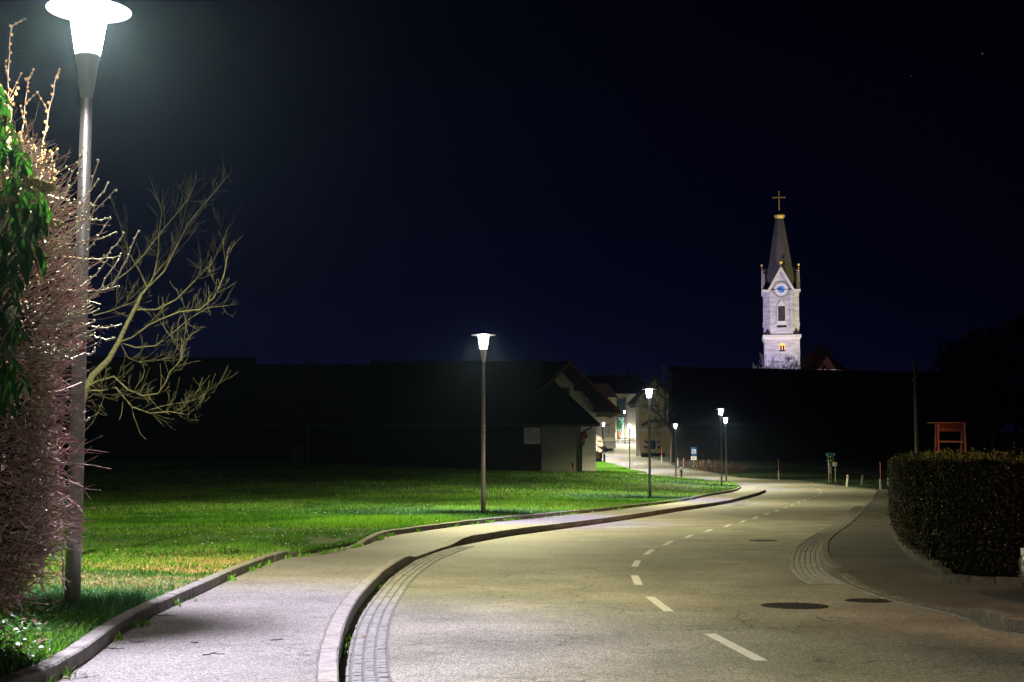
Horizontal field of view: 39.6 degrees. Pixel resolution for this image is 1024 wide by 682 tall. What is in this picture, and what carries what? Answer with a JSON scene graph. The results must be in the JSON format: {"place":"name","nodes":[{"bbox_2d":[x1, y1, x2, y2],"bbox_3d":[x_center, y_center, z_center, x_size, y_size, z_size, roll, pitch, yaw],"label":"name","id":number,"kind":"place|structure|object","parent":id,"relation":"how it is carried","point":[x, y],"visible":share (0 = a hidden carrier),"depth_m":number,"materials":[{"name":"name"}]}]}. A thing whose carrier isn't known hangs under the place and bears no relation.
{"place":"outdoors","nodes":[
{"label":"outdoors","id":0,"kind":"place"},
{"bbox_2d":[0,458,739,677],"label":"meadow","id":1,"kind":"structure","parent":0,"point":[320,541],"depth_m":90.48,"materials":[{"name":"green plant"}]},
{"bbox_2d":[0,18,63,591],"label":"budded shrub","id":2,"kind":"object","parent":1,"relation":"on","point":[9,140],"visible":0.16,"depth_m":16.01,"materials":[{"name":"brown plant"}]},
{"bbox_2d":[0,85,65,419],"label":"evergreen shrub","id":3,"kind":"object","parent":1,"relation":"on","point":[39,212],"visible":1,"depth_m":9.44,"materials":[{"name":"green plant"}]},
{"bbox_2d":[0,600,86,675],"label":"ground cover","id":4,"kind":"object","parent":1,"relation":"on","point":[15,628],"visible":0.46,"depth_m":11.73,"materials":[{"name":"green plant"}]},
{"bbox_2d":[0,602,122,676],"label":"corner grass","id":5,"kind":"structure","parent":1,"relation":"on","point":[14,665],"depth_m":11.48,"materials":[{"name":"green plant"}]},
{"bbox_2d":[0,104,139,650],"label":"bare shrub","id":6,"kind":"object","parent":1,"relation":"on","point":[27,524],"visible":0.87,"depth_m":10.41,"materials":[{"name":"brown plant"}]},
{"bbox_2d":[11,583,160,618],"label":"tall grass","id":7,"kind":"structure","parent":1,"relation":"on","point":[130,596],"depth_m":14.36,"materials":[{"name":"green plant"}]},
{"bbox_2d":[45,0,131,613],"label":"street lamp","id":8,"kind":"object","parent":1,"relation":"on","point":[87,58],"visible":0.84,"depth_m":14.17,"materials":[{"name":"metal"}]},
{"bbox_2d":[0,357,256,460],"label":"barn","id":9,"kind":"structure","parent":1,"relation":"on","point":[223,428],"depth_m":147.43,"materials":[{"name":"tile"}]},
{"bbox_2d":[85,154,244,438],"bbox_3d":[-4.919,0.038,19.919,2.545,5.345,2.308,0,-5,0],"label":"bare fruit tree","id":10,"kind":"object","parent":1,"relation":"on","point":[95,372],"visible":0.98,"depth_m":20.09,"materials":[{"name":"brown plant"}]},
{"bbox_2d":[0,523,391,648],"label":"meadow grass","id":11,"kind":"structure","parent":1,"relation":"on","point":[106,560],"depth_m":23.10,"materials":[{"name":"green plant"}]},
{"bbox_2d":[307,428,307,463],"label":"flag pole","id":12,"kind":"object","parent":1,"relation":"on","point":[307,445],"visible":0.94,"depth_m":135.62,"materials":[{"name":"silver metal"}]},
{"bbox_2d":[89,502,533,550],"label":"daisies","id":13,"kind":"object","parent":1,"relation":"on","point":[251,531],"visible":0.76,"depth_m":31.18,"materials":[{"name":"white plant"}]},
{"bbox_2d":[252,364,434,464],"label":"barn","id":14,"kind":"structure","parent":1,"relation":"on","point":[292,403],"depth_m":142.71,"materials":[{"name":"tile"}]},
{"bbox_2d":[290,445,302,462],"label":"door","id":15,"kind":"structure","parent":14,"relation":"in","point":[296,451],"depth_m":140.47,"materials":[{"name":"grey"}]},
{"bbox_2d":[0,486,740,681],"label":"meadow kerb","id":16,"kind":"structure","parent":1,"relation":"on","point":[85,649],"depth_m":15.27,"materials":[{"name":"concrete"}]},
{"bbox_2d":[357,357,599,471],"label":"barn","id":17,"kind":"structure","parent":1,"relation":"on","point":[438,424],"depth_m":139.81,"materials":[{"name":"tile"}]},
{"bbox_2d":[524,428,539,443],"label":"poster","id":18,"kind":"object","parent":17,"relation":"attached to","point":[531,435],"visible":1,"depth_m":139.61,"materials":[{"name":"paper"}]},
{"bbox_2d":[582,432,587,445],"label":"wall ornament","id":19,"kind":"object","parent":17,"relation":"attached to","point":[584,435],"depth_m":146.02,"materials":[{"name":"brown ceramic"}]},
{"bbox_2d":[472,334,495,512],"bbox_3d":[-0.959,2.917,47.634,0.846,6.320,0.846,0,-5,0],"label":"street lamp","id":20,"kind":"object","parent":1,"relation":"on","point":[483,351],"visible":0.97,"depth_m":47.58,"materials":[{"name":"metal"}]},
{"bbox_2d":[539,361,621,471],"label":"farmhouse","id":21,"kind":"object","parent":1,"relation":"on","point":[572,379],"visible":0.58,"depth_m":145.91,"materials":[{"name":"plaster"},{"name":"dark tile"},{"name":"wood"}]},
{"bbox_2d":[560,386,570,395],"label":"window frame","id":22,"kind":"structure","parent":21,"relation":"in","point":[566,388],"depth_m":146.57,"materials":[{"name":"grey wood"}]},
{"bbox_2d":[642,389,655,497],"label":"street lamp","id":23,"kind":"object","parent":1,"relation":"on","point":[649,447],"visible":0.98,"depth_m":78.86,"materials":[{"name":"metal"}]},
{"bbox_2d":[719,414,722,484],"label":"street lamp","id":24,"kind":"object","parent":1,"relation":"on","point":[720,415],"visible":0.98,"depth_m":111.98,"materials":[{"name":"metal"}]},
{"bbox_2d":[724,419,726,481],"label":"street lamp","id":25,"kind":"object","parent":1,"relation":"on","point":[725,423],"visible":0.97,"depth_m":134.45,"materials":[{"name":"metal"}]},
{"bbox_2d":[58,486,765,681],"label":"footpath","id":26,"kind":"structure","parent":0,"point":[243,621],"depth_m":14.73,"materials":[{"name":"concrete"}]},
{"bbox_2d":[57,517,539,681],"bbox_3d":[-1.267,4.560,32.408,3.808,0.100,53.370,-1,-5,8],"label":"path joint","id":27,"kind":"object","parent":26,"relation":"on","point":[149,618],"visible":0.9,"depth_m":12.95,"materials":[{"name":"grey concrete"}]},
{"bbox_2d":[44,498,691,681],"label":"kerb weeds","id":28,"kind":"object","parent":26,"relation":"on","point":[260,565],"visible":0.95,"depth_m":26.11,"materials":[{"name":"green plant"}]},
{"bbox_2d":[314,536,461,681],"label":"path joint","id":29,"kind":"object","parent":26,"relation":"on","point":[316,664],"visible":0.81,"depth_m":13.23,"materials":[{"name":"grey concrete"}]},
{"bbox_2d":[0,0,1023,431],"label":"sky","id":30,"kind":"structure","parent":0,"point":[589,184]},
{"bbox_2d":[596,434,602,451],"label":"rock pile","id":31,"kind":"object","parent":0,"point":[599,441],"visible":0.66,"depth_m":248.07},
{"bbox_2d":[596,461,646,472],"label":"lawn grass","id":32,"kind":"structure","parent":0,"point":[603,465],"depth_m":191.59,"materials":[{"name":"green plant"}]},
{"bbox_2d":[624,412,624,442],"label":"street lamp","id":33,"kind":"object","parent":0,"point":[624,427],"visible":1,"depth_m":279.47,"materials":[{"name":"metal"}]},
{"bbox_2d":[338,440,1023,681],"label":"road","id":34,"kind":"structure","parent":0,"point":[573,604],"depth_m":16.76,"materials":[{"name":"grey asphalt"}]},
{"bbox_2d":[339,546,473,681],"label":"cobble gutter","id":35,"kind":"object","parent":34,"relation":"on","point":[357,671],"visible":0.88,"depth_m":15.21,"materials":[{"name":"stone"}]},
{"bbox_2d":[342,582,383,654],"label":"kerb weeds","id":36,"kind":"object","parent":35,"relation":"on","point":[349,637],"visible":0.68,"depth_m":14.07,"materials":[{"name":"green plant"}]},
{"bbox_2d":[339,547,468,681],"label":"gutter joint","id":37,"kind":"object","parent":35,"relation":"on","point":[375,656],"visible":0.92,"depth_m":14.65,"materials":[{"name":"grey concrete"}]},
{"bbox_2d":[318,489,764,681],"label":"road kerb","id":38,"kind":"structure","parent":34,"relation":"on","point":[328,671],"depth_m":18.52,"materials":[{"name":"concrete"}]},
{"bbox_2d":[596,452,604,461],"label":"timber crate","id":39,"kind":"object","parent":34,"relation":"on","point":[599,456],"visible":0.42,"depth_m":217.91,"materials":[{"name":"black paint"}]},
{"bbox_2d":[603,424,603,460],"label":"street lamp","id":40,"kind":"object","parent":34,"relation":"on","point":[603,442],"visible":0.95,"depth_m":218.14,"materials":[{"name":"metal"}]},
{"bbox_2d":[626,424,631,468],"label":"street lamp","id":41,"kind":"object","parent":34,"relation":"on","point":[629,444],"visible":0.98,"depth_m":192.48,"materials":[{"name":"metal"}]},
{"bbox_2d":[675,425,676,476],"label":"street lamp","id":42,"kind":"object","parent":34,"relation":"on","point":[675,454],"visible":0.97,"depth_m":164.40,"materials":[{"name":"metal"}]},
{"bbox_2d":[691,447,696,464],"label":"hotel sign","id":43,"kind":"object","parent":34,"relation":"on","point":[693,453],"visible":0.94,"depth_m":196.38,"materials":[{"name":"blue metal"}]},
{"bbox_2d":[631,487,820,660],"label":"road marking","id":44,"kind":"object","parent":34,"relation":"on","point":[720,639],"visible":0.99,"depth_m":17.45,"materials":[{"name":"paint"}]},
{"bbox_2d":[748,540,777,540],"bbox_3d":[6.195,4.928,35.078,0.720,0.030,0.720,0,-5,0],"label":"manhole cover","id":45,"kind":"object","parent":34,"relation":"on","point":[762,540],"visible":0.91,"depth_m":35.00,"materials":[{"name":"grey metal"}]},
{"bbox_2d":[761,602,828,608],"bbox_3d":[3.545,3.327,17.829,0.840,0.030,0.840,0,-5,0],"label":"manhole cover","id":46,"kind":"object","parent":34,"relation":"on","point":[788,605],"visible":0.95,"depth_m":17.81,"materials":[{"name":"grey metal"}]},
{"bbox_2d":[789,506,863,583],"bbox_3d":[10.781,5.998,46.532,1.332,0.062,52.081,-1,-5,14],"label":"cobble gutter","id":47,"kind":"object","parent":34,"relation":"on","point":[813,556],"visible":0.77,"depth_m":27.77,"materials":[{"name":"stone"}]},
{"bbox_2d":[789,506,862,583],"bbox_3d":[10.774,5.981,46.531,1.352,0.001,52.102,-1,-5,14],"label":"gutter joint","id":48,"kind":"object","parent":47,"relation":"on","point":[815,554],"visible":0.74,"depth_m":28.00,"materials":[{"name":"grey concrete"}]},
{"bbox_2d":[845,598,891,602],"bbox_3d":[4.654,3.394,18.555,0.600,0.030,0.600,0,-5,0],"label":"manhole cover","id":49,"kind":"object","parent":34,"relation":"on","point":[866,600],"visible":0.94,"depth_m":18.50,"materials":[{"name":"grey metal"}]},
{"bbox_2d":[854,588,1023,636],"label":"cobble gutter","id":50,"kind":"object","parent":34,"relation":"on","point":[966,618],"visible":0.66,"depth_m":16.70,"materials":[{"name":"stone"}]},
{"bbox_2d":[852,588,1022,636],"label":"gutter joint","id":51,"kind":"object","parent":50,"relation":"on","point":[942,613],"visible":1,"depth_m":16.60,"materials":[{"name":"grey concrete"}]},
{"bbox_2d":[690,467,887,488],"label":"verge grass","id":52,"kind":"structure","parent":0,"point":[817,475],"depth_m":167.15,"materials":[{"name":"green plant"}]},
{"bbox_2d":[651,454,1023,489],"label":"verge","id":53,"kind":"structure","parent":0,"point":[871,468],"depth_m":212.26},
{"bbox_2d":[641,452,664,456],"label":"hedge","id":54,"kind":"object","parent":53,"relation":"on","point":[644,454],"visible":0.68,"depth_m":236.47,"materials":[{"name":"green"}]},
{"bbox_2d":[633,363,678,462],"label":"bare tree","id":55,"kind":"object","parent":53,"relation":"on","point":[672,433],"visible":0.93,"depth_m":213.84,"materials":[{"name":"brown plant"}]},
{"bbox_2d":[690,460,706,466],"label":"dry shrub","id":56,"kind":"object","parent":53,"relation":"on","point":[692,465],"visible":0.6,"depth_m":202.44,"materials":[{"name":"brown plant"}]},
{"bbox_2d":[684,455,717,470],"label":"dry shrub","id":57,"kind":"object","parent":53,"relation":"on","point":[703,464],"visible":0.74,"depth_m":192.11,"materials":[{"name":"brown plant"}]},
{"bbox_2d":[700,453,733,471],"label":"dry shrub","id":58,"kind":"object","parent":53,"relation":"on","point":[709,469],"visible":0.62,"depth_m":186.82,"materials":[{"name":"brown plant"}]},
{"bbox_2d":[712,462,743,472],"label":"dry shrub","id":59,"kind":"object","parent":53,"relation":"on","point":[723,468],"visible":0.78,"depth_m":181.91,"materials":[{"name":"brown plant"}]},
{"bbox_2d":[715,462,753,471],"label":"dry shrub","id":60,"kind":"object","parent":53,"relation":"on","point":[736,469],"visible":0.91,"depth_m":182.03,"materials":[{"name":"brown plant"}]},
{"bbox_2d":[826,453,834,481],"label":"direction sign","id":61,"kind":"object","parent":53,"relation":"on","point":[828,455],"visible":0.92,"depth_m":134.51,"materials":[{"name":"green metal"}]},
{"bbox_2d":[833,462,836,481],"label":"info sign","id":62,"kind":"object","parent":53,"relation":"on","point":[834,463],"visible":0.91,"depth_m":135.46,"materials":[{"name":"silver metal"}]},
{"bbox_2d":[912,361,918,454],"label":"utility pole","id":63,"kind":"object","parent":53,"relation":"on","point":[916,427],"visible":0.75,"depth_m":77.91,"materials":[{"name":"brown wood"}]},
{"bbox_2d":[907,337,1001,459],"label":"evergreen tree","id":64,"kind":"object","parent":53,"relation":"on","point":[945,398],"visible":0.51,"depth_m":189.89,"materials":[{"name":"green plant"}]},
{"bbox_2d":[938,316,1023,461],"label":"evergreen tree","id":65,"kind":"object","parent":53,"relation":"on","point":[979,348],"visible":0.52,"depth_m":179.94,"materials":[{"name":"green plant"}]},
{"bbox_2d":[958,308,1023,442],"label":"evergreen tree","id":66,"kind":"object","parent":53,"relation":"on","point":[1017,328],"visible":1,"depth_m":170.57,"materials":[{"name":"green plant"}]},
{"bbox_2d":[821,489,1023,633],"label":"driveway","id":67,"kind":"structure","parent":0,"point":[864,548],"depth_m":22.17,"materials":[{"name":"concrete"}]},
{"bbox_2d":[880,462,881,488],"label":"delineator post","id":68,"kind":"object","parent":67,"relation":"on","point":[880,477],"visible":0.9,"depth_m":105.48,"materials":[{"name":"plastic"}]},
{"bbox_2d":[821,489,1023,629],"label":"driveway kerb","id":69,"kind":"structure","parent":67,"relation":"on","point":[993,617],"depth_m":17.74,"materials":[{"name":"grey concrete"}]},
{"bbox_2d":[998,432,1023,453],"bbox_3d":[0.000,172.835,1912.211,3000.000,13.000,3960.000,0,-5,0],"label":"ground","id":70,"kind":"structure","parent":0,"point":[1010,442],"depth_m":285.63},
{"bbox_2d":[580,384,617,448],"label":"villa","id":71,"kind":"object","parent":70,"relation":"on","point":[606,390],"visible":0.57,"depth_m":253.50,"materials":[{"name":"paint"}]},
{"bbox_2d":[586,375,645,439],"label":"town hall","id":72,"kind":"structure","parent":70,"relation":"on","point":[626,389],"depth_m":290.21,"materials":[{"name":"paint"}]},
{"bbox_2d":[616,417,622,436],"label":"potted plant","id":73,"kind":"object","parent":72,"relation":"in","point":[619,425],"visible":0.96,"depth_m":288.80,"materials":[{"name":"green plant"}]},
{"bbox_2d":[627,375,672,455],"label":"inn","id":74,"kind":"structure","parent":70,"relation":"on","point":[663,440],"depth_m":239.58,"materials":[{"name":"plaster"},{"name":"dark tile"},{"name":"glass"}]},
{"bbox_2d":[641,419,663,426],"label":"inn sign","id":75,"kind":"object","parent":74,"relation":"attached to","point":[651,421],"visible":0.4,"depth_m":239.56,"materials":[{"name":"grey metal"}]},
{"bbox_2d":[651,439,656,449],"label":"window frame","id":76,"kind":"structure","parent":74,"relation":"in","point":[653,442],"depth_m":239.25,"materials":[{"name":"grey wood"}]},
{"bbox_2d":[760,191,800,368],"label":"church tower","id":77,"kind":"structure","parent":70,"relation":"on","point":[780,289],"depth_m":331.44,"materials":[{"name":"stone"}]},
{"bbox_2d":[777,300,786,327],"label":"louvre window","id":78,"kind":"structure","parent":77,"relation":"in","point":[781,307],"depth_m":331.03,"materials":[{"name":"grey"}]},
{"bbox_2d":[779,343,784,350],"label":"window","id":79,"kind":"structure","parent":77,"relation":"in","point":[781,346],"depth_m":330.22,"materials":[{"name":"yellow glass"}]},
{"bbox_2d":[752,355,814,369],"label":"bare tree","id":80,"kind":"object","parent":70,"relation":"on","point":[774,367],"visible":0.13,"depth_m":307.31,"materials":[{"name":"brown plant"}]},
{"bbox_2d":[760,346,829,369],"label":"bare tree","id":81,"kind":"object","parent":70,"relation":"on","point":[787,359],"visible":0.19,"depth_m":308.88,"materials":[{"name":"brown plant"}]},
{"bbox_2d":[800,344,845,369],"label":"church choir","id":82,"kind":"structure","parent":70,"relation":"on","point":[819,350],"depth_m":341.89,"materials":[{"name":"red tile"}]},
{"bbox_2d":[668,366,1004,459],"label":"barn","id":83,"kind":"structure","parent":70,"relation":"on","point":[788,414],"depth_m":226.78,"materials":[{"name":"tile"}]},
{"bbox_2d":[1017,548,1023,582],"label":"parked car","id":84,"kind":"object","parent":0,"point":[1021,567],"visible":1,"depth_m":18.48,"materials":[{"name":"silver metal"}]},
{"bbox_3d":[53.432,6.388,51.631,93.136,0.260,66.000,0,-5,0],"label":"garden","id":85,"kind":"object","parent":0,"visible":0},
{"bbox_2d":[927,422,966,461],"bbox_3d":[16.899,4.902,55.284,1.360,3.482,2.878,-1,-5,8],"label":"garden swing frame","id":86,"kind":"object","parent":85,"relation":"on","point":[949,426],"visible":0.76,"depth_m":55.07,"materials":[{"name":"red wood"}]},
{"bbox_2d":[886,444,1023,586],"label":"clipped hedge","id":87,"kind":"object","parent":85,"relation":"on","point":[955,522],"visible":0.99,"depth_m":21.31,"materials":[{"name":"green plant"}]}
]}

